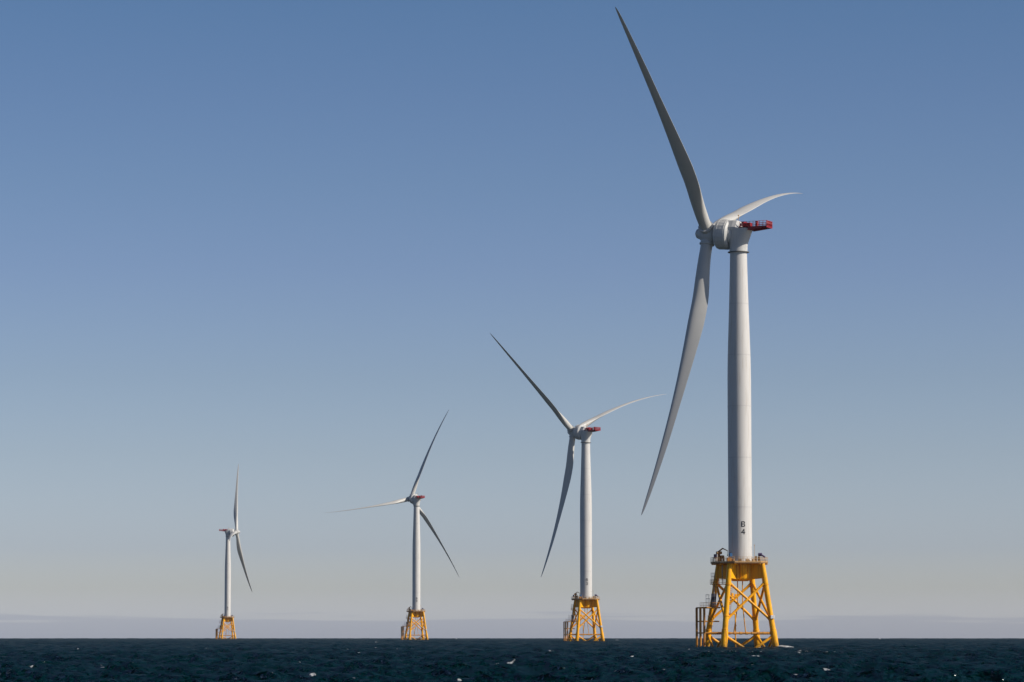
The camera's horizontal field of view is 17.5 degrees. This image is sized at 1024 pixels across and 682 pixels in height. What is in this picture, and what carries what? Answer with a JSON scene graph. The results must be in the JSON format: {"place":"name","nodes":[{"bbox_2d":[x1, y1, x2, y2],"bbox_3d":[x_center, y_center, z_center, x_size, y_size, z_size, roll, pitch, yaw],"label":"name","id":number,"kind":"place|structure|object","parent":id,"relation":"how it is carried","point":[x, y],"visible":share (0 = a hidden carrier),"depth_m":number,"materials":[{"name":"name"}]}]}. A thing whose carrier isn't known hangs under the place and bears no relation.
{"place":"outdoors","nodes":[
{"label":"outdoors","id":0,"kind":"place"},
{"bbox_2d":[0,638,1023,681],"bbox_3d":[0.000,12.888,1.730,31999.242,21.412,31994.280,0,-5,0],"label":"sea","id":1,"kind":"structure","parent":0,"point":[487,660],"depth_m":354.06,"materials":[{"name":"liquid"}]},
{"bbox_2d":[215,464,251,638],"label":"wind turbine","id":2,"kind":"object","parent":1,"relation":"in","point":[227,616],"visible":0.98,"depth_m":3255.61,"materials":[{"name":"paint"}]},
{"bbox_2d":[328,410,458,639],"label":"wind turbine","id":3,"kind":"object","parent":1,"relation":"in","point":[415,611],"visible":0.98,"depth_m":2485.37,"materials":[{"name":"paint"}]},
{"bbox_2d":[490,333,663,640],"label":"wind turbine","id":4,"kind":"object","parent":1,"relation":"in","point":[582,432],"visible":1,"depth_m":1670.86,"materials":[{"name":"paint"}]},
{"bbox_2d":[615,7,801,647],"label":"wind turbine","id":5,"kind":"object","parent":1,"relation":"in","point":[731,233],"visible":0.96,"depth_m":837.73,"materials":[{"name":"paint"}]},
{"bbox_2d":[0,0,1023,637],"label":"sky","id":6,"kind":"structure","parent":0,"point":[281,241],"materials":[{"name":"blue"}]}
]}

